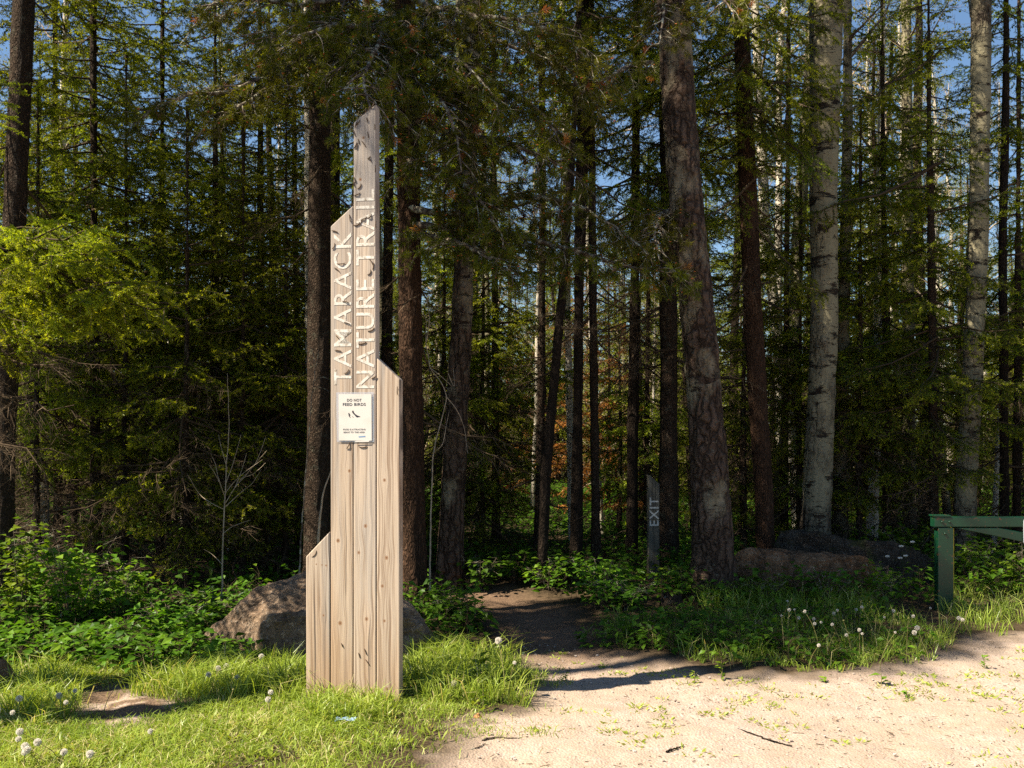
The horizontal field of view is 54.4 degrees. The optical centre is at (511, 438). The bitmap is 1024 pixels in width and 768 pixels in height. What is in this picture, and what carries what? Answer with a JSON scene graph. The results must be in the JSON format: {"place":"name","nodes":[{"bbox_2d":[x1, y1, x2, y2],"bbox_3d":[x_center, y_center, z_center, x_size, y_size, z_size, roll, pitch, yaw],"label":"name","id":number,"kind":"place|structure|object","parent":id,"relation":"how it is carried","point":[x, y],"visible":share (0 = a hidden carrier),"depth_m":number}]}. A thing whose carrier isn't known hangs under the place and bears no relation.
{"place":"outdoors","nodes":[
{"label":"outdoors","id":0,"kind":"place"},
{"bbox_2d":[0,457,1023,767],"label":"ground","id":1,"kind":"structure","parent":0,"point":[522,603],"depth_m":6.05},
{"bbox_2d":[0,516,50,615],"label":"leafy shrub","id":2,"kind":"object","parent":1,"relation":"on","point":[20,589],"visible":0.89,"depth_m":8.05},
{"bbox_2d":[0,129,89,563],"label":"spruce tree","id":3,"kind":"object","parent":1,"relation":"on","point":[23,433],"visible":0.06,"depth_m":12.28},
{"bbox_2d":[0,0,119,537],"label":"aspen tree","id":4,"kind":"object","parent":1,"relation":"on","point":[45,32],"visible":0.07,"depth_m":16.60},
{"bbox_2d":[0,0,125,612],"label":"spruce tree","id":5,"kind":"object","parent":1,"relation":"on","point":[15,186],"visible":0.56,"depth_m":8.93},
{"bbox_2d":[0,77,154,578],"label":"spruce tree","id":6,"kind":"object","parent":1,"relation":"on","point":[36,479],"visible":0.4,"depth_m":10.58},
{"bbox_2d":[14,526,151,622],"bbox_3d":[-3.477,1.165,7.923,1.112,0.944,0.754,0,0,0],"label":"leafy shrub","id":7,"kind":"object","parent":1,"relation":"on","point":[66,586],"visible":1,"depth_m":7.91},
{"bbox_2d":[0,0,174,558],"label":"spruce tree","id":8,"kind":"object","parent":1,"relation":"on","point":[56,35],"visible":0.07,"depth_m":12.56},
{"bbox_2d":[15,81,172,578],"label":"spruce tree","id":9,"kind":"object","parent":1,"relation":"on","point":[76,477],"visible":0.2,"depth_m":11.67},
{"bbox_2d":[0,79,201,485],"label":"spruce tree","id":10,"kind":"object","parent":1,"relation":"on","point":[27,277],"visible":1,"depth_m":6.74},
{"bbox_2d":[0,0,211,572],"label":"spruce tree","id":11,"kind":"object","parent":1,"relation":"on","point":[109,158],"visible":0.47,"depth_m":11.04},
{"bbox_2d":[73,559,154,617],"bbox_3d":[-3.335,1.320,8.278,0.685,0.616,0.564,0,0,0],"label":"leafy shrub","id":12,"kind":"object","parent":1,"relation":"on","point":[131,580],"visible":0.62,"depth_m":8.28},
{"bbox_2d":[15,47,235,585],"bbox_3d":[-4.266,-1.169,10.920,2.646,6.242,2.573,0,0,0],"label":"spruce tree","id":13,"kind":"object","parent":1,"relation":"on","point":[113,448],"visible":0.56,"depth_m":10.75},
{"bbox_2d":[47,0,266,560],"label":"spruce tree","id":14,"kind":"object","parent":1,"relation":"on","point":[160,21],"visible":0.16,"depth_m":12.25},
{"bbox_2d":[47,108,286,600],"bbox_3d":[-3.475,-0.849,10.099,2.284,5.196,2.670,0,0,0],"label":"spruce tree","id":15,"kind":"object","parent":1,"relation":"on","point":[185,435],"visible":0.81,"depth_m":10.08},
{"bbox_2d":[123,599,227,631],"bbox_3d":[-2.608,1.441,7.697,0.780,0.376,0.785,0,0,0],"label":"leafy shrub","id":16,"kind":"object","parent":1,"relation":"on","point":[171,623],"visible":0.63,"depth_m":7.69},
{"bbox_2d":[98,0,306,569],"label":"spruce tree","id":17,"kind":"object","parent":1,"relation":"on","point":[208,190],"visible":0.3,"depth_m":11.38},
{"bbox_2d":[163,582,241,618],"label":"leafy shrub","id":18,"kind":"object","parent":1,"relation":"on","point":[211,601],"visible":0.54,"depth_m":8.12},
{"bbox_2d":[107,79,330,565],"bbox_3d":[-3.685,-1.384,12.732,2.838,6.631,2.552,0,0,0],"label":"spruce tree","id":19,"kind":"object","parent":1,"relation":"on","point":[222,416],"visible":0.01,"depth_m":12.60},
{"bbox_2d":[189,374,265,599],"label":"bare sapling","id":20,"kind":"object","parent":1,"relation":"on","point":[228,488],"visible":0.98,"depth_m":8.30},
{"bbox_2d":[138,77,330,593],"bbox_3d":[-2.843,-1.026,10.567,2.111,5.721,2.596,0,0,0],"label":"spruce tree","id":21,"kind":"object","parent":1,"relation":"on","point":[241,352],"visible":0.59,"depth_m":10.48},
{"bbox_2d":[135,3,353,567],"bbox_3d":[-3.011,-2.213,11.975,2.757,7.696,2.900,0,0,0],"label":"spruce tree","id":22,"kind":"object","parent":1,"relation":"on","point":[258,155],"visible":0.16,"depth_m":11.75},
{"bbox_2d":[163,75,330,582],"bbox_3d":[-2.630,-1.104,10.950,2.178,6.312,2.441,0,0,0],"label":"spruce tree","id":23,"kind":"object","parent":1,"relation":"on","point":[264,375],"visible":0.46,"depth_m":10.85},
{"bbox_2d":[227,3,304,486],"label":"spruce tree","id":24,"kind":"object","parent":1,"relation":"on","point":[266,149],"visible":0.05,"depth_m":16.94},
{"bbox_2d":[0,624,546,733],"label":"long grass","id":25,"kind":"structure","parent":1,"relation":"on","point":[284,672],"depth_m":6.13},
{"bbox_2d":[168,0,393,428],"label":"tree","id":26,"kind":"object","parent":1,"relation":"on","point":[306,135],"visible":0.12,"depth_m":11.15},
{"bbox_2d":[0,650,573,767],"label":"lawn grass","id":27,"kind":"structure","parent":1,"relation":"on","point":[253,722],"depth_m":5.33},
{"bbox_2d":[205,0,398,555],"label":"spruce tree","id":28,"kind":"object","parent":1,"relation":"on","point":[298,239],"visible":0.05,"depth_m":13.15},
{"bbox_2d":[298,341,329,573],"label":"bare sapling","id":29,"kind":"object","parent":1,"relation":"on","point":[306,462],"visible":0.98,"depth_m":8.40},
{"bbox_2d":[185,0,449,571],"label":"spruce tree","id":30,"kind":"object","parent":1,"relation":"on","point":[319,193],"visible":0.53,"depth_m":9.81},
{"bbox_2d":[195,570,440,664],"bbox_3d":[-1.488,1.460,7.346,2.079,1.090,0.875,0,0,0],"label":"boulder","id":31,"kind":"object","parent":1,"relation":"on","point":[269,613],"visible":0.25,"depth_m":7.06},
{"bbox_2d":[237,0,398,529],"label":"spruce tree","id":32,"kind":"object","parent":1,"relation":"on","point":[336,178],"visible":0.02,"depth_m":14.23},
{"bbox_2d":[306,105,402,700],"bbox_3d":[-0.946,-0.085,5.984,0.573,3.810,0.093,0,0,7],"label":"trail sign","id":33,"kind":"object","parent":1,"relation":"on","point":[354,585],"visible":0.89,"depth_m":5.93},
{"bbox_2d":[338,394,371,441],"bbox_3d":[-0.935,-0.130,5.931,0.232,0.298,0.007,0,0,7],"label":"paper notice","id":34,"kind":"object","parent":33,"relation":"attached to","point":[355,417],"visible":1,"depth_m":5.93},
{"bbox_2d":[341,0,416,373],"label":"aspen tree","id":35,"kind":"object","parent":1,"relation":"on","point":[380,278],"visible":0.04,"depth_m":15.75},
{"bbox_2d":[290,0,477,484],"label":"spruce tree","id":36,"kind":"object","parent":1,"relation":"on","point":[386,351],"visible":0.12,"depth_m":12.55},
{"bbox_2d":[102,0,703,608],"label":"pine tree","id":37,"kind":"object","parent":1,"relation":"on","point":[410,52],"visible":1,"depth_m":8.11},
{"bbox_2d":[351,0,457,426],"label":"spruce tree","id":38,"kind":"object","parent":1,"relation":"on","point":[397,289],"visible":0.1,"depth_m":19.05},
{"bbox_2d":[332,0,487,591],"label":"aspen tree","id":39,"kind":"object","parent":1,"relation":"on","point":[450,545],"visible":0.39,"depth_m":10.50},
{"bbox_2d":[394,234,452,470],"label":"leafy sapling","id":40,"kind":"object","parent":1,"relation":"on","point":[427,396],"visible":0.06,"depth_m":21.60},
{"bbox_2d":[422,270,467,591],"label":"dead sapling","id":41,"kind":"object","parent":1,"relation":"on","point":[434,451],"visible":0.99,"depth_m":8.90},
{"bbox_2d":[379,75,536,557],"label":"spruce tree","id":42,"kind":"object","parent":1,"relation":"on","point":[428,458],"visible":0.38,"depth_m":12.81},
{"bbox_2d":[423,586,492,631],"bbox_3d":[-0.447,1.438,8.297,0.587,0.362,0.748,0,0,0],"label":"leafy shrub","id":43,"kind":"object","parent":1,"relation":"on","point":[440,606],"visible":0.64,"depth_m":8.22},
{"bbox_2d":[457,554,509,591],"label":"leafy shrub","id":44,"kind":"object","parent":1,"relation":"on","point":[475,572],"visible":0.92,"depth_m":10.47},
{"bbox_2d":[424,0,548,497],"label":"spruce tree","id":45,"kind":"object","parent":1,"relation":"on","point":[475,305],"visible":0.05,"depth_m":20.31},
{"bbox_2d":[393,0,606,549],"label":"spruce tree","id":46,"kind":"object","parent":1,"relation":"on","point":[497,344],"visible":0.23,"depth_m":13.65},
{"bbox_2d":[473,125,532,534],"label":"aspen tree","id":47,"kind":"object","parent":1,"relation":"on","point":[486,274],"visible":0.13,"depth_m":16.23},
{"bbox_2d":[422,126,588,562],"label":"spruce tree","id":48,"kind":"object","parent":1,"relation":"on","point":[481,539],"visible":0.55,"depth_m":12.71},
{"bbox_2d":[0,467,1023,672],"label":"undergrowth","id":49,"kind":"object","parent":1,"relation":"on","point":[115,636],"visible":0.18,"depth_m":8.48},
{"bbox_2d":[479,300,563,503],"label":"leafy sapling","id":50,"kind":"object","parent":1,"relation":"on","point":[523,433],"visible":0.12,"depth_m":21.96},
{"bbox_2d":[465,0,613,564],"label":"spruce tree","id":51,"kind":"object","parent":1,"relation":"on","point":[541,411],"visible":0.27,"depth_m":12.46},
{"bbox_2d":[515,303,566,496],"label":"dying spruce","id":52,"kind":"object","parent":1,"relation":"on","point":[558,449],"visible":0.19,"depth_m":19.98},
{"bbox_2d":[502,131,587,524],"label":"aspen tree","id":53,"kind":"object","parent":1,"relation":"on","point":[532,497],"visible":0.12,"depth_m":18.68},
{"bbox_2d":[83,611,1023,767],"bbox_3d":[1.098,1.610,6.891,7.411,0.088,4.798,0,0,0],"label":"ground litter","id":54,"kind":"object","parent":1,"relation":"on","point":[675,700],"visible":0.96,"depth_m":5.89},
{"bbox_2d":[521,551,585,588],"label":"leafy shrub","id":55,"kind":"object","parent":1,"relation":"on","point":[560,570],"visible":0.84,"depth_m":10.59},
{"bbox_2d":[520,206,599,487],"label":"young spruce","id":56,"kind":"object","parent":1,"relation":"on","point":[556,434],"visible":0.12,"depth_m":31.58},
{"bbox_2d":[457,0,665,586],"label":"spruce tree","id":57,"kind":"object","parent":1,"relation":"on","point":[544,495],"visible":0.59,"depth_m":10.66},
{"bbox_2d":[526,158,613,482],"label":"young spruce","id":58,"kind":"object","parent":1,"relation":"on","point":[555,293],"visible":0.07,"depth_m":32.80},
{"bbox_2d":[526,1,623,550],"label":"spruce tree","id":59,"kind":"object","parent":1,"relation":"on","point":[568,401],"visible":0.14,"depth_m":13.96},
{"bbox_2d":[504,0,651,576],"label":"spruce tree","id":60,"kind":"object","parent":1,"relation":"on","point":[576,528],"visible":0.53,"depth_m":11.45},
{"bbox_2d":[545,271,623,513],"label":"dying spruce","id":61,"kind":"object","parent":1,"relation":"on","point":[585,469],"visible":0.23,"depth_m":17.47},
{"bbox_2d":[552,252,618,487],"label":"young spruce","id":62,"kind":"object","parent":1,"relation":"on","point":[584,366],"visible":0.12,"depth_m":28.59},
{"bbox_2d":[520,0,657,537],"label":"birch tree","id":63,"kind":"object","parent":1,"relation":"on","point":[601,499],"visible":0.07,"depth_m":16.46},
{"bbox_2d":[555,265,628,495],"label":"leafy sapling","id":64,"kind":"object","parent":1,"relation":"on","point":[586,369],"visible":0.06,"depth_m":25.87},
{"bbox_2d":[498,0,699,574],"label":"spruce tree","id":65,"kind":"object","parent":1,"relation":"on","point":[595,533],"visible":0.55,"depth_m":11.56},
{"bbox_2d":[569,555,632,598],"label":"leafy shrub","id":66,"kind":"object","parent":1,"relation":"on","point":[591,570],"visible":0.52,"depth_m":9.89},
{"bbox_2d":[583,263,627,512],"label":"dying spruce","id":67,"kind":"object","parent":1,"relation":"on","point":[609,410],"visible":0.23,"depth_m":20.47},
{"bbox_2d":[583,321,658,543],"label":"dying spruce","id":68,"kind":"object","parent":1,"relation":"on","point":[640,504],"visible":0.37,"depth_m":15.47},
{"bbox_2d":[575,574,668,610],"bbox_3d":[1.001,1.425,9.151,0.868,0.363,0.631,0,0,0],"label":"leafy shrub","id":69,"kind":"object","parent":1,"relation":"on","point":[629,594],"visible":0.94,"depth_m":9.16},
{"bbox_2d":[529,0,733,565],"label":"spruce tree","id":70,"kind":"object","parent":1,"relation":"on","point":[632,464],"visible":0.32,"depth_m":12.15},
{"bbox_2d":[610,237,659,536],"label":"spruce tree","id":71,"kind":"object","parent":1,"relation":"on","point":[640,519],"visible":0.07,"depth_m":15.89},
{"bbox_2d":[561,138,729,551],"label":"spruce tree","id":72,"kind":"object","parent":1,"relation":"on","point":[651,431],"visible":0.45,"depth_m":13.56},
{"bbox_2d":[647,475,658,579],"bbox_3d":[1.551,1.065,10.944,0.123,1.342,0.092,0,0,-6],"label":"exit post","id":73,"kind":"object","parent":1,"relation":"on","point":[652,516],"visible":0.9,"depth_m":10.90},
{"bbox_2d":[577,0,754,283],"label":"pine tree","id":74,"kind":"object","parent":1,"relation":"on","point":[648,17],"visible":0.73,"depth_m":9.21},
{"bbox_2d":[557,0,789,563],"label":"spruce tree","id":75,"kind":"object","parent":1,"relation":"on","point":[668,481],"visible":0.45,"depth_m":11.80},
{"bbox_2d":[603,2,783,531],"bbox_3d":[2.768,-5.156,14.979,3.164,13.680,2.805,-2,-1,-43],"label":"spruce tree","id":76,"kind":"object","parent":1,"relation":"on","point":[685,381],"visible":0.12,"depth_m":15.06},
{"bbox_2d":[656,0,742,607],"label":"pine tree","id":77,"kind":"object","parent":1,"relation":"on","point":[712,545],"visible":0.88,"depth_m":9.50},
{"bbox_2d":[650,188,768,526],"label":"young spruce","id":78,"kind":"object","parent":1,"relation":"on","point":[732,393],"visible":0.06,"depth_m":16.71},
{"bbox_2d":[648,0,808,526],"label":"aspen tree","id":79,"kind":"object","parent":1,"relation":"on","point":[764,180],"visible":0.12,"depth_m":14.72},
{"bbox_2d":[679,2,784,516],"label":"spruce tree","id":80,"kind":"object","parent":1,"relation":"on","point":[733,323],"visible":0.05,"depth_m":19.45},
{"bbox_2d":[639,145,847,549],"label":"spruce tree","id":81,"kind":"object","parent":1,"relation":"on","point":[743,472],"visible":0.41,"depth_m":12.88},
{"bbox_2d":[625,0,873,548],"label":"spruce tree","id":82,"kind":"object","parent":1,"relation":"on","point":[748,137],"visible":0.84,"depth_m":11.29},
{"bbox_2d":[523,646,1023,767],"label":"weeds","id":83,"kind":"object","parent":1,"relation":"on","point":[806,727],"visible":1,"depth_m":6.15},
{"bbox_2d":[704,0,860,444],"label":"aspen tree","id":84,"kind":"object","parent":1,"relation":"on","point":[777,202],"visible":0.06,"depth_m":17.40},
{"bbox_2d":[702,0,891,535],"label":"spruce tree","id":85,"kind":"object","parent":1,"relation":"on","point":[796,200],"visible":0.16,"depth_m":13.36},
{"bbox_2d":[726,122,875,545],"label":"spruce tree","id":86,"kind":"object","parent":1,"relation":"on","point":[798,481],"visible":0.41,"depth_m":13.02},
{"bbox_2d":[583,568,1023,671],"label":"verge grass","id":87,"kind":"structure","parent":1,"relation":"on","point":[851,600],"depth_m":8.38},
{"bbox_2d":[735,547,881,599],"bbox_3d":[2.915,1.482,9.921,1.546,0.802,0.427,0,0,0],"label":"boulder","id":88,"kind":"object","parent":1,"relation":"on","point":[776,559],"visible":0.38,"depth_m":9.82},
{"bbox_2d":[798,0,842,534],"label":"aspen tree","id":89,"kind":"object","parent":1,"relation":"on","point":[816,499],"visible":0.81,"depth_m":11.66},
{"bbox_2d":[793,564,865,604],"bbox_3d":[2.992,1.400,9.339,0.629,0.432,0.596,0,0,0],"label":"leafy shrub","id":90,"kind":"object","parent":1,"relation":"on","point":[830,576],"visible":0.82,"depth_m":9.38},
{"bbox_2d":[755,0,919,538],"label":"aspen tree","id":91,"kind":"object","parent":1,"relation":"on","point":[843,340],"visible":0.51,"depth_m":13.14},
{"bbox_2d":[760,0,918,532],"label":"aspen tree","id":92,"kind":"object","parent":1,"relation":"on","point":[796,224],"visible":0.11,"depth_m":15.64},
{"bbox_2d":[773,529,933,590],"bbox_3d":[3.800,1.498,11.022,2.062,1.023,0.911,0,0,0],"label":"boulder","id":93,"kind":"object","parent":1,"relation":"on","point":[877,552],"visible":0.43,"depth_m":10.71},
{"bbox_2d":[777,91,949,540],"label":"spruce tree","id":94,"kind":"object","parent":1,"relation":"on","point":[862,496],"visible":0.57,"depth_m":12.70},
{"bbox_2d":[774,33,958,531],"bbox_3d":[5.872,-2.446,16.347,3.345,8.495,2.854,1,-1,-5],"label":"young spruce","id":95,"kind":"object","parent":1,"relation":"on","point":[865,486],"visible":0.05,"depth_m":15.99},
{"bbox_2d":[774,0,967,540],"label":"spruce tree","id":96,"kind":"object","parent":1,"relation":"on","point":[882,144],"visible":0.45,"depth_m":13.25},
{"bbox_2d":[808,0,941,544],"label":"aspen tree","id":97,"kind":"object","parent":1,"relation":"on","point":[907,31],"visible":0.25,"depth_m":14.73},
{"bbox_2d":[858,558,907,609],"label":"leafy shrub","id":98,"kind":"object","parent":1,"relation":"on","point":[886,579],"visible":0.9,"depth_m":9.33},
{"bbox_2d":[838,29,961,537],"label":"young spruce","id":99,"kind":"object","parent":1,"relation":"on","point":[895,513],"visible":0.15,"depth_m":14.71},
{"bbox_2d":[843,514,957,553],"bbox_3d":[4.765,1.262,12.146,1.123,0.744,1.044,0,0,0],"label":"leafy shrub","id":100,"kind":"object","parent":1,"relation":"on","point":[899,538],"visible":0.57,"depth_m":12.15},
{"bbox_2d":[840,0,970,537],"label":"birch tree","id":101,"kind":"object","parent":1,"relation":"on","point":[870,517],"visible":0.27,"depth_m":14.12},
{"bbox_2d":[794,0,1023,554],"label":"spruce tree","id":102,"kind":"object","parent":1,"relation":"on","point":[932,433],"visible":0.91,"depth_m":12.13},
{"bbox_2d":[853,0,965,324],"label":"aspen tree","id":103,"kind":"object","parent":1,"relation":"on","point":[899,25],"visible":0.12,"depth_m":24.09},
{"bbox_2d":[838,0,993,528],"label":"spruce tree","id":104,"kind":"object","parent":1,"relation":"on","point":[921,321],"visible":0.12,"depth_m":16.86},
{"bbox_2d":[887,70,968,515],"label":"aspen tree","id":105,"kind":"object","parent":1,"relation":"on","point":[946,510],"visible":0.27,"depth_m":15.66},
{"bbox_2d":[912,35,969,464],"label":"aspen tree","id":106,"kind":"object","parent":1,"relation":"on","point":[944,182],"visible":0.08,"depth_m":23.66},
{"bbox_2d":[916,167,1011,515],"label":"young spruce","id":107,"kind":"object","parent":1,"relation":"on","point":[978,487],"visible":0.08,"depth_m":17.64},
{"bbox_2d":[916,0,1023,559],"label":"spruce tree","id":108,"kind":"object","parent":1,"relation":"on","point":[1018,360],"visible":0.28,"depth_m":13.38},
{"bbox_2d":[953,0,991,572],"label":"aspen tree","id":109,"kind":"object","parent":1,"relation":"on","point":[965,501],"visible":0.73,"depth_m":12.10},
{"bbox_2d":[932,532,1013,589],"bbox_3d":[4.892,1.332,10.720,0.928,0.638,0.806,0,0,0],"label":"leafy shrub","id":110,"kind":"object","parent":1,"relation":"on","point":[967,547],"visible":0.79,"depth_m":10.60},
{"bbox_2d":[927,0,1023,564],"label":"spruce tree","id":111,"kind":"object","parent":1,"relation":"on","point":[1007,131],"visible":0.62,"depth_m":12.76},
{"bbox_2d":[929,514,1023,611],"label":"barrier gate","id":112,"kind":"structure","parent":1,"relation":"on","point":[942,524],"depth_m":9.40},
{"bbox_2d":[940,198,1013,505],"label":"young spruce","id":113,"kind":"object","parent":1,"relation":"on","point":[988,461],"visible":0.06,"depth_m":21.53},
{"bbox_2d":[946,205,1023,507],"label":"young spruce","id":114,"kind":"object","parent":1,"relation":"on","point":[980,494],"visible":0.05,"depth_m":20.00},
{"bbox_2d":[955,78,1023,543],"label":"aspen tree","id":115,"kind":"object","parent":1,"relation":"on","point":[994,498],"visible":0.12,"depth_m":14.44},
{"bbox_2d":[982,140,1023,514],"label":"young spruce","id":116,"kind":"object","parent":1,"relation":"on","point":[996,315],"visible":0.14,"depth_m":15.28},
{"bbox_2d":[983,539,1023,592],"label":"leafy shrub","id":117,"kind":"object","parent":1,"relation":"on","point":[1012,558],"visible":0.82,"depth_m":10.37},
{"bbox_2d":[983,80,1023,527],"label":"spruce tree","id":118,"kind":"object","parent":1,"relation":"on","point":[1022,258],"visible":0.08,"depth_m":16.41},
{"bbox_2d":[0,0,1023,428],"label":"sky","id":119,"kind":"structure","parent":0,"point":[963,17]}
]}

